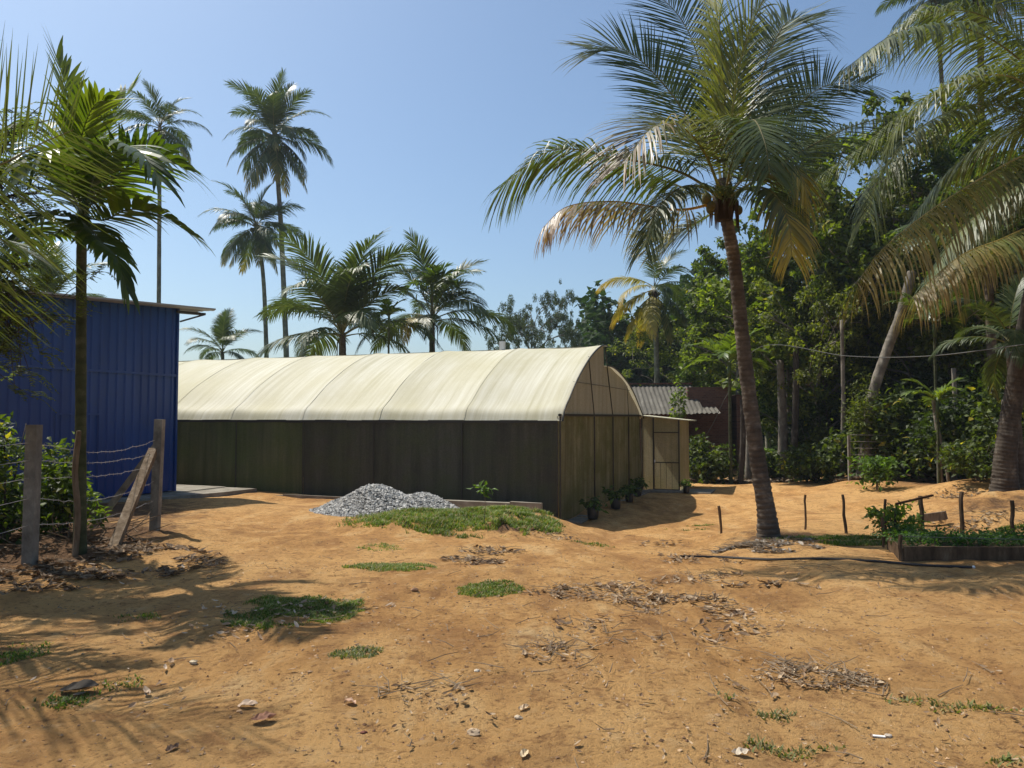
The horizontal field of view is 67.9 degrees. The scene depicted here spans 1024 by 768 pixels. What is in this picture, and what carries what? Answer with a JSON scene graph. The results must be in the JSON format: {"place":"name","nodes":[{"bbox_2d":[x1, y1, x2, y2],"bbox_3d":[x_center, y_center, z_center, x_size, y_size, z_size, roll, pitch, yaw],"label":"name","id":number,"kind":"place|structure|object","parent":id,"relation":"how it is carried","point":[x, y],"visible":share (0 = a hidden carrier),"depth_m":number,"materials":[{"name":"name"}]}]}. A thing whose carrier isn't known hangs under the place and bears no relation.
{"place":"outdoors","nodes":[
{"label":"outdoors","id":0,"kind":"place"},
{"bbox_2d":[336,504,565,538],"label":"grass","id":1,"kind":"structure","parent":0,"point":[450,521],"depth_m":13.89,"materials":[{"name":"plant"}]},
{"bbox_2d":[0,432,1023,767],"bbox_3d":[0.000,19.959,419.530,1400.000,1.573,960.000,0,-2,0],"label":"ground","id":2,"kind":"structure","parent":0,"point":[258,528],"depth_m":5.50,"materials":[{"name":"sand"}]},
{"bbox_2d":[0,465,72,544],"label":"bush","id":3,"kind":"object","parent":2,"relation":"on","point":[18,494],"visible":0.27,"depth_m":10.28,"materials":[{"name":"green plant"}]},
{"bbox_2d":[0,237,109,297],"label":"broadleaf tree","id":4,"kind":"object","parent":2,"relation":"on","point":[53,285],"visible":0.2,"depth_m":29.81,"materials":[{"name":"green plant"}]},
{"bbox_2d":[0,411,110,543],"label":"bush","id":5,"kind":"object","parent":2,"relation":"on","point":[6,522],"visible":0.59,"depth_m":10.15,"materials":[{"name":"green plant"}]},
{"bbox_2d":[0,100,122,412],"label":"feathery tree","id":6,"kind":"object","parent":2,"relation":"on","point":[12,331],"visible":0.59,"depth_m":8.34,"materials":[{"name":"green plant"}]},
{"bbox_2d":[17,431,111,539],"bbox_3d":[-6.302,1.435,10.672,1.214,1.553,1.199,0,-2,0],"label":"bush","id":7,"kind":"object","parent":2,"relation":"on","point":[67,489],"visible":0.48,"depth_m":10.58,"materials":[{"name":"green plant"}]},
{"bbox_2d":[0,24,134,350],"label":"coconut palm","id":8,"kind":"object","parent":2,"relation":"on","point":[17,231],"visible":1,"depth_m":5.67,"materials":[{"name":"green plant"}]},
{"bbox_2d":[72,431,81,556],"bbox_3d":[-5.246,1.365,9.155,0.120,1.604,0.071,0,-2,0],"label":"wooden stick","id":9,"kind":"object","parent":2,"relation":"on","point":[77,506],"visible":0.94,"depth_m":9.13,"materials":[{"name":"brown wood"}]},
{"bbox_2d":[60,679,98,690],"bbox_3d":[-2.618,1.832,4.597,0.220,0.036,0.119,-6,7,-6],"label":"stone","id":10,"kind":"object","parent":2,"relation":"on","point":[83,684],"visible":1,"depth_m":4.62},
{"bbox_2d":[0,610,161,709],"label":"grass","id":11,"kind":"structure","parent":2,"relation":"on","point":[64,699],"depth_m":4.82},
{"bbox_2d":[0,419,165,565],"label":"barbed wire fence","id":12,"kind":"object","parent":2,"relation":"on","point":[153,458],"visible":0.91,"depth_m":10.08,"materials":[{"name":"concrete"}]},
{"bbox_2d":[0,503,169,553],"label":"dead twigs","id":13,"kind":"object","parent":2,"relation":"on","point":[54,532],"visible":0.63,"depth_m":10.27,"materials":[{"name":"brown wood"}]},
{"bbox_2d":[0,28,217,554],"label":"areca palm","id":14,"kind":"object","parent":2,"relation":"on","point":[137,155],"visible":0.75,"depth_m":8.78,"materials":[{"name":"green plant"}]},
{"bbox_2d":[0,535,227,594],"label":"leaf litter","id":15,"kind":"object","parent":2,"relation":"on","point":[122,550],"visible":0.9,"depth_m":8.63,"materials":[{"name":"plant"}]},
{"bbox_2d":[0,289,256,507],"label":"blue shed","id":16,"kind":"structure","parent":2,"relation":"on","point":[132,372],"depth_m":18.15,"materials":[{"name":"metal"}]},
{"bbox_2d":[113,79,212,302],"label":"coconut palm","id":17,"kind":"object","parent":2,"relation":"on","point":[174,137],"visible":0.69,"depth_m":46.33,"materials":[{"name":"green plant"}]},
{"bbox_2d":[30,563,395,707],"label":"leaf litter","id":18,"kind":"object","parent":2,"relation":"on","point":[146,689],"visible":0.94,"depth_m":6.14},
{"bbox_2d":[179,308,261,359],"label":"coconut palm","id":19,"kind":"object","parent":2,"relation":"on","point":[224,334],"visible":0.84,"depth_m":54.98,"materials":[{"name":"green plant"}]},
{"bbox_2d":[197,181,307,357],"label":"coconut palm","id":20,"kind":"object","parent":2,"relation":"on","point":[258,242],"visible":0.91,"depth_m":61.95,"materials":[{"name":"green plant"}]},
{"bbox_2d":[224,67,333,356],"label":"coconut palm","id":21,"kind":"object","parent":2,"relation":"on","point":[275,155],"visible":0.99,"depth_m":62.25,"materials":[{"name":"green plant"}]},
{"bbox_2d":[217,594,365,629],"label":"grass","id":22,"kind":"structure","parent":2,"relation":"on","point":[318,604],"depth_m":6.72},
{"bbox_2d":[252,227,443,357],"bbox_3d":[-7.630,-1.089,33.958,7.909,10.910,9.038,1,-3,-27],"label":"coconut palm","id":23,"kind":"object","parent":2,"relation":"on","point":[347,290],"visible":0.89,"depth_m":33.06,"materials":[{"name":"green plant"}]},
{"bbox_2d":[327,645,383,659],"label":"grass","id":24,"kind":"structure","parent":2,"relation":"on","point":[355,651],"depth_m":5.21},
{"bbox_2d":[309,484,459,516],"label":"gravel","id":25,"kind":"structure","parent":2,"relation":"on","point":[371,498],"depth_m":16.85,"materials":[{"name":"gravel"}]},
{"bbox_2d":[368,298,407,353],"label":"areca palm","id":26,"kind":"object","parent":2,"relation":"on","point":[387,309],"visible":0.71,"depth_m":31.98,"materials":[{"name":"green plant"}]},
{"bbox_2d":[342,541,436,571],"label":"grass","id":27,"kind":"structure","parent":2,"relation":"on","point":[390,566],"depth_m":9.19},
{"bbox_2d":[278,494,542,509],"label":"concrete kerb","id":28,"kind":"structure","parent":2,"relation":"on","point":[468,503],"depth_m":18.44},
{"bbox_2d":[399,261,467,351],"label":"areca palm","id":29,"kind":"object","parent":2,"relation":"on","point":[433,275],"visible":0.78,"depth_m":34.12,"materials":[{"name":"green plant"}]},
{"bbox_2d":[176,341,691,519],"bbox_3d":[-7.157,1.339,27.792,25.716,4.920,11.500,-1,-3,22],"label":"greenhouse","id":30,"kind":"object","parent":2,"relation":"on","point":[552,429],"visible":0.73,"depth_m":21.15,"materials":[{"name":"grey"}]},
{"bbox_2d":[652,417,679,489],"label":"door","id":31,"kind":"structure","parent":30,"relation":"in","point":[666,445],"depth_m":26.63,"materials":[{"name":"grey"}]},
{"bbox_2d":[354,228,519,354],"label":"coconut palm","id":32,"kind":"object","parent":2,"relation":"on","point":[441,295],"visible":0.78,"depth_m":35.88,"materials":[{"name":"green plant"}]},
{"bbox_2d":[456,578,524,597],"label":"grass","id":33,"kind":"structure","parent":2,"relation":"on","point":[488,587],"depth_m":7.69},
{"bbox_2d":[439,525,578,564],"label":"leaf litter","id":34,"kind":"object","parent":2,"relation":"on","point":[473,558],"visible":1,"depth_m":10.73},
{"bbox_2d":[0,533,1023,767],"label":"leaf litter","id":35,"kind":"object","parent":2,"relation":"on","point":[644,731],"visible":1,"depth_m":4.95,"materials":[{"name":"plant"}]},
{"bbox_2d":[0,495,1023,767],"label":"pebbles","id":36,"kind":"object","parent":2,"relation":"on","point":[518,663],"visible":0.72,"depth_m":4.66,"materials":[{"name":"stone"}]},
{"bbox_2d":[358,620,673,704],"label":"leaf litter","id":37,"kind":"object","parent":2,"relation":"on","point":[549,648],"visible":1,"depth_m":5.08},
{"bbox_2d":[475,280,578,349],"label":"broadleaf tree","id":38,"kind":"object","parent":2,"relation":"on","point":[529,331],"visible":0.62,"depth_m":69.41,"materials":[{"name":"green plant"}]},
{"bbox_2d":[556,302,592,347],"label":"broadleaf tree","id":39,"kind":"object","parent":2,"relation":"on","point":[565,340],"visible":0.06,"depth_m":78.83,"materials":[{"name":"green plant"}]},
{"bbox_2d":[578,494,613,519],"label":"potted plant","id":40,"kind":"object","parent":2,"relation":"on","point":[593,509],"visible":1,"depth_m":18.79,"materials":[{"name":"green plant"}]},
{"bbox_2d":[602,485,628,508],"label":"potted plant","id":41,"kind":"object","parent":2,"relation":"on","point":[616,503],"visible":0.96,"depth_m":20.91,"materials":[{"name":"green plant"}]},
{"bbox_2d":[621,482,641,501],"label":"potted plant","id":42,"kind":"object","parent":2,"relation":"on","point":[631,494],"visible":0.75,"depth_m":22.53,"materials":[{"name":"green plant"}]},
{"bbox_2d":[595,249,694,382],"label":"coconut palm","id":43,"kind":"object","parent":2,"relation":"on","point":[651,309],"visible":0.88,"depth_m":43.95,"materials":[{"name":"green plant"}]},
{"bbox_2d":[510,580,781,642],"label":"leaf litter","id":44,"kind":"object","parent":2,"relation":"on","point":[657,597],"visible":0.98,"depth_m":7.18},
{"bbox_2d":[607,313,734,386],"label":"broadleaf tree","id":45,"kind":"object","parent":2,"relation":"on","point":[675,360],"visible":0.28,"depth_m":45.97,"materials":[{"name":"green plant"}]},
{"bbox_2d":[668,374,688,418],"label":"bush","id":46,"kind":"object","parent":2,"relation":"on","point":[682,409],"visible":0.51,"depth_m":32.60,"materials":[{"name":"green plant"}]},
{"bbox_2d":[629,383,745,468],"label":"house","id":47,"kind":"structure","parent":2,"relation":"on","point":[703,405],"depth_m":34.42,"materials":[{"name":"brick"}]},
{"bbox_2d":[482,0,934,538],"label":"coconut palm","id":48,"kind":"object","parent":2,"relation":"on","point":[730,128],"visible":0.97,"depth_m":12.54,"materials":[{"name":"green plant"}]},
{"bbox_2d":[689,428,738,483],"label":"bush","id":49,"kind":"object","parent":2,"relation":"on","point":[702,468],"visible":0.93,"depth_m":29.48,"materials":[{"name":"green plant"}]},
{"bbox_2d":[679,327,771,483],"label":"areca palm","id":50,"kind":"object","parent":2,"relation":"on","point":[727,351],"visible":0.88,"depth_m":29.38,"materials":[{"name":"green plant"}]},
{"bbox_2d":[638,539,820,588],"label":"leaf litter","id":51,"kind":"object","parent":2,"relation":"on","point":[679,559],"visible":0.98,"depth_m":8.54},
{"bbox_2d":[675,231,802,410],"bbox_3d":[11.247,-1.392,37.714,6.463,11.206,6.191,-1,-3,27],"label":"broadleaf tree","id":52,"kind":"object","parent":2,"relation":"on","point":[721,268],"visible":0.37,"depth_m":37.90,"materials":[{"name":"green plant"}]},
{"bbox_2d":[669,273,811,409],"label":"broadleaf tree","id":53,"kind":"object","parent":2,"relation":"on","point":[675,322],"visible":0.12,"depth_m":39.60,"materials":[{"name":"green plant"}]},
{"bbox_2d":[738,400,744,482],"bbox_3d":[8.867,2.293,29.424,0.340,3.348,0.246,0,-2,0],"label":"bare trunk","id":54,"kind":"object","parent":2,"relation":"on","point":[741,454],"visible":0.85,"depth_m":29.35,"materials":[{"name":"brown plant"}]},
{"bbox_2d":[737,448,789,477],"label":"bush","id":55,"kind":"object","parent":2,"relation":"on","point":[771,459],"visible":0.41,"depth_m":30.56,"materials":[{"name":"green plant"}]},
{"bbox_2d":[702,536,830,552],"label":"leaf litter","id":56,"kind":"object","parent":2,"relation":"on","point":[758,543],"visible":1,"depth_m":11.97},
{"bbox_2d":[698,307,848,449],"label":"broadleaf tree","id":57,"kind":"object","parent":2,"relation":"on","point":[765,427],"visible":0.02,"depth_m":44.35,"materials":[{"name":"green plant"}]},
{"bbox_2d":[776,360,787,476],"bbox_3d":[10.992,1.468,30.965,0.427,4.913,0.419,1,-3,-25],"label":"bare trunk","id":58,"kind":"object","parent":2,"relation":"on","point":[782,426],"visible":0.76,"depth_m":30.84,"materials":[{"name":"brown plant"}]},
{"bbox_2d":[700,250,870,423],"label":"broadleaf tree","id":59,"kind":"object","parent":2,"relation":"on","point":[763,408],"visible":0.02,"depth_m":48.91,"materials":[{"name":"green plant"}]},
{"bbox_2d":[789,344,798,477],"bbox_3d":[11.105,1.153,29.972,0.500,5.486,0.329,0,-2,0],"label":"bare trunk","id":60,"kind":"object","parent":2,"relation":"on","point":[795,417],"visible":0.71,"depth_m":29.89,"materials":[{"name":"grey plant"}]},
{"bbox_2d":[574,259,1023,439],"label":"broadleaf tree","id":61,"kind":"object","parent":2,"relation":"on","point":[598,332],"visible":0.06,"depth_m":57.20,"materials":[{"name":"green plant"}]},
{"bbox_2d":[693,254,916,444],"bbox_3d":[12.321,-1.162,33.892,9.596,10.309,8.065,1,-3,-23],"label":"broadleaf tree","id":62,"kind":"object","parent":2,"relation":"on","point":[714,289],"visible":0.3,"depth_m":33.42,"materials":[{"name":"green plant"}]},
{"bbox_2d":[725,266,896,471],"bbox_3d":[11.879,-0.302,30.417,6.260,8.345,6.612,0,-2,8],"label":"broadleaf tree","id":63,"kind":"object","parent":2,"relation":"on","point":[857,341],"visible":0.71,"depth_m":30.12,"materials":[{"name":"green plant"}]},
{"bbox_2d":[775,442,854,484],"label":"bush","id":64,"kind":"object","parent":2,"relation":"on","point":[810,469],"visible":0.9,"depth_m":27.22,"materials":[{"name":"green plant"}]},
{"bbox_2d":[788,383,854,471],"bbox_3d":[13.103,1.812,30.931,3.790,3.877,4.268,0,-2,0],"label":"bush","id":65,"kind":"object","parent":2,"relation":"on","point":[813,413],"visible":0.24,"depth_m":30.50,"materials":[{"name":"green plant"}]},
{"bbox_2d":[680,555,975,568],"bbox_3d":[4.233,2.443,10.505,3.748,0.154,0.330,-1,-3,21],"label":"hose","id":66,"kind":"object","parent":2,"relation":"on","point":[864,560],"visible":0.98,"depth_m":10.36,"materials":[{"name":"grey"}]},
{"bbox_2d":[689,473,977,483],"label":"leaf litter","id":67,"kind":"object","parent":2,"relation":"on","point":[836,480],"visible":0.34,"depth_m":25.91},
{"bbox_2d":[784,199,885,428],"bbox_3d":[13.752,-1.837,33.228,4.834,12.334,5.775,0,-2,0],"label":"coconut palm","id":68,"kind":"object","parent":2,"relation":"on","point":[849,281],"visible":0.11,"depth_m":32.08,"materials":[{"name":"green plant"}]},
{"bbox_2d":[840,320,845,478],"bbox_3d":[11.715,0.632,26.994,0.265,5.838,0.185,0,-2,0],"label":"bare trunk","id":69,"kind":"object","parent":2,"relation":"on","point":[843,410],"visible":0.8,"depth_m":26.97,"materials":[{"name":"brown plant"}]},
{"bbox_2d":[733,90,971,425],"bbox_3d":[14.639,-3.871,32.919,9.560,15.896,9.980,-2,-3,32],"label":"broadleaf tree","id":70,"kind":"object","parent":2,"relation":"on","point":[823,235],"visible":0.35,"depth_m":30.48,"materials":[{"name":"green plant"}]},
{"bbox_2d":[809,406,899,478],"bbox_3d":[12.246,2.162,26.816,3.258,2.823,3.637,2,-3,-36],"label":"bush","id":71,"kind":"object","parent":2,"relation":"on","point":[836,451],"visible":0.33,"depth_m":26.45,"materials":[{"name":"green plant"}]},
{"bbox_2d":[785,249,931,422],"bbox_3d":[15.111,-0.885,33.645,6.526,9.605,6.737,0,-2,8],"label":"broadleaf tree","id":72,"kind":"object","parent":2,"relation":"on","point":[798,277],"visible":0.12,"depth_m":32.09,"materials":[{"name":"green plant"}]},
{"bbox_2d":[732,649,1001,715],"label":"leaf litter","id":73,"kind":"object","parent":2,"relation":"on","point":[804,667],"visible":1,"depth_m":4.72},
{"bbox_2d":[712,688,1023,766],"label":"grass","id":74,"kind":"structure","parent":2,"relation":"on","point":[971,703],"depth_m":4.14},
{"bbox_2d":[828,363,916,434],"bbox_3d":[14.966,1.406,31.250,4.070,4.404,3.962,0,-2,0],"label":"bush","id":75,"kind":"object","parent":2,"relation":"on","point":[887,392],"visible":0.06,"depth_m":30.88,"materials":[{"name":"green plant"}]},
{"bbox_2d":[836,451,909,491],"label":"sapling","id":76,"kind":"object","parent":2,"relation":"on","point":[878,466],"visible":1,"depth_m":22.54,"materials":[{"name":"green plant"}]},
{"bbox_2d":[838,271,916,476],"bbox_3d":[12.416,-0.219,25.754,2.631,7.396,1.796,-1,-3,21],"label":"leaning trunk","id":77,"kind":"object","parent":2,"relation":"on","point":[867,411],"visible":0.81,"depth_m":25.89,"materials":[{"name":"grey plant"}]},
{"bbox_2d":[847,434,929,480],"bbox_3d":[12.586,2.530,25.406,2.699,1.782,0.098,0,-2,0],"label":"wire fence","id":78,"kind":"object","parent":2,"relation":"on","point":[849,441],"visible":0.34,"depth_m":25.39,"materials":[{"name":"metal"}]},
{"bbox_2d":[756,113,1023,397],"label":"broadleaf tree","id":79,"kind":"object","parent":2,"relation":"on","point":[915,176],"visible":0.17,"depth_m":30.71,"materials":[{"name":"green plant"}]},
{"bbox_2d":[771,128,1008,369],"bbox_3d":[16.795,-3.659,36.002,10.015,14.594,10.455,0,-3,-11],"label":"broadleaf tree","id":80,"kind":"object","parent":2,"relation":"on","point":[910,331],"visible":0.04,"depth_m":32.95,"materials":[{"name":"green plant"}]},
{"bbox_2d":[846,381,939,476],"bbox_3d":[13.268,1.625,25.927,3.172,3.447,3.298,0,-2,0],"label":"bush","id":81,"kind":"object","parent":2,"relation":"on","point":[897,407],"visible":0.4,"depth_m":25.24,"materials":[{"name":"green plant"}]},
{"bbox_2d":[762,523,1023,545],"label":"grass","id":82,"kind":"structure","parent":2,"relation":"on","point":[849,539],"depth_m":12.22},
{"bbox_2d":[862,501,930,534],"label":"bush","id":83,"kind":"object","parent":2,"relation":"on","point":[894,515],"visible":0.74,"depth_m":12.25,"materials":[{"name":"green plant"}]},
{"bbox_2d":[809,0,1023,491],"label":"coconut palm","id":84,"kind":"object","parent":2,"relation":"on","point":[1004,477],"visible":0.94,"depth_m":14.25,"materials":[{"name":"green plant"}]},
{"bbox_2d":[874,405,966,481],"bbox_3d":[13.437,1.997,24.948,2.841,2.620,2.852,-1,-3,28],"label":"bush","id":85,"kind":"object","parent":2,"relation":"on","point":[924,472],"visible":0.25,"depth_m":24.84,"materials":[{"name":"green plant"}]},
{"bbox_2d":[820,157,1023,469],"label":"broadleaf tree","id":86,"kind":"object","parent":2,"relation":"on","point":[953,360],"visible":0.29,"depth_m":29.79,"materials":[{"name":"green plant"}]},
{"bbox_2d":[875,0,974,149],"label":"coconut palm","id":87,"kind":"object","parent":2,"relation":"on","point":[881,8],"visible":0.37,"depth_m":53.86,"materials":[{"name":"green plant"}]},
{"bbox_2d":[879,362,971,470],"bbox_3d":[15.902,1.402,28.863,4.153,4.428,3.858,0,-2,0],"label":"bush","id":88,"kind":"object","parent":2,"relation":"on","point":[928,380],"visible":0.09,"depth_m":28.95,"materials":[{"name":"green plant"}]},
{"bbox_2d":[917,511,947,521],"bbox_3d":[7.746,2.454,14.015,0.494,0.251,0.150,-2,-3,39],"label":"log","id":89,"kind":"object","parent":2,"relation":"on","point":[936,516],"visible":0.79,"depth_m":13.91,"materials":[{"name":"brown wood"}]},
{"bbox_2d":[883,282,982,477],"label":"areca palm","id":90,"kind":"object","parent":2,"relation":"on","point":[954,323],"visible":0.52,"depth_m":25.04,"materials":[{"name":"green plant"}]},
{"bbox_2d":[900,378,970,483],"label":"areca palm","id":91,"kind":"object","parent":2,"relation":"on","point":[941,393],"visible":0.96,"depth_m":21.93,"materials":[{"name":"green plant"}]},
{"bbox_2d":[892,390,999,479],"bbox_3d":[13.698,1.658,22.971,3.670,2.964,3.667,2,-3,-40],"label":"bush","id":92,"kind":"object","parent":2,"relation":"on","point":[952,424],"visible":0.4,"depth_m":22.82,"materials":[{"name":"green plant"}]},
{"bbox_2d":[870,523,1023,561],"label":"planting bed","id":93,"kind":"object","parent":2,"relation":"on","point":[925,545],"visible":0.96,"depth_m":10.49,"materials":[{"name":"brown wood"}]},
{"bbox_2d":[873,119,1023,355],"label":"broadleaf tree","id":94,"kind":"object","parent":2,"relation":"on","point":[947,324],"visible":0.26,"depth_m":26.20,"materials":[{"name":"green plant"}]},
{"bbox_2d":[875,145,1023,379],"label":"broadleaf tree","id":95,"kind":"object","parent":2,"relation":"on","point":[920,269],"visible":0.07,"depth_m":30.07,"materials":[{"name":"green plant"}]},
{"bbox_2d":[951,368,957,480],"bbox_3d":[13.935,1.341,23.961,0.256,3.699,0.185,0,-2,0],"label":"bare trunk","id":96,"kind":"object","parent":2,"relation":"on","point":[954,384],"visible":0.27,"depth_m":23.96,"materials":[{"name":"brown plant"}]},
{"bbox_2d":[889,171,1023,454],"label":"coconut palm","id":97,"kind":"object","parent":2,"relation":"on","point":[963,319],"visible":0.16,"depth_m":24.06,"materials":[{"name":"green plant"}]},
{"bbox_2d":[925,430,994,481],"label":"bush","id":98,"kind":"object","parent":2,"relation":"on","point":[957,456],"visible":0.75,"depth_m":19.82,"materials":[{"name":"green plant"}]},
{"bbox_2d":[959,491,964,533],"bbox_3d":[7.373,2.221,12.454,0.093,0.916,0.070,0,-2,0],"label":"wooden stake","id":99,"kind":"object","parent":2,"relation":"on","point":[961,515],"visible":0.69,"depth_m":12.43,"materials":[{"name":"brown wood"}]},
{"bbox_2d":[913,0,1023,423],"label":"coconut palm","id":100,"kind":"object","parent":2,"relation":"on","point":[1001,9],"visible":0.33,"depth_m":34.66,"materials":[{"name":"green plant"}]},
{"bbox_2d":[916,479,1023,534],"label":"leaf litter","id":101,"kind":"object","parent":2,"relation":"on","point":[982,511],"visible":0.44,"depth_m":13.66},
{"bbox_2d":[922,356,1023,474],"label":"bush","id":102,"kind":"object","parent":2,"relation":"on","point":[975,385],"visible":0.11,"depth_m":26.42,"materials":[{"name":"green plant"}]},
{"bbox_2d":[927,272,1023,487],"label":"coconut palm","id":103,"kind":"object","parent":2,"relation":"on","point":[991,379],"visible":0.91,"depth_m":19.14,"materials":[{"name":"green plant"}]},
{"bbox_2d":[934,385,1023,478],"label":"bush","id":104,"kind":"object","parent":2,"relation":"on","point":[992,406],"visible":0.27,"depth_m":20.73,"materials":[{"name":"green plant"}]},
{"bbox_2d":[0,0,1023,360],"label":"sky","id":105,"kind":"structure","parent":0,"point":[431,106],"materials":[{"name":"blue"}]},
{"bbox_2d":[567,488,715,523],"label":"slab path","id":106,"kind":"structure","parent":0,"point":[580,519],"depth_m":25.82,"materials":[{"name":"concrete"}]},
{"bbox_2d":[647,488,715,493],"bbox_3d":[5.888,3.741,26.501,2.200,0.110,1.650,-1,-3,22],"label":"door slab","id":107,"kind":"structure","parent":106,"relation":"in","point":[692,490],"depth_m":26.01,"materials":[{"name":"concrete"}]},
{"bbox_2d":[700,344,1023,439],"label":"overhead cable","id":108,"kind":"object","parent":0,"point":[872,357],"visible":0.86,"depth_m":22.23,"materials":[{"name":"grey plastic"}]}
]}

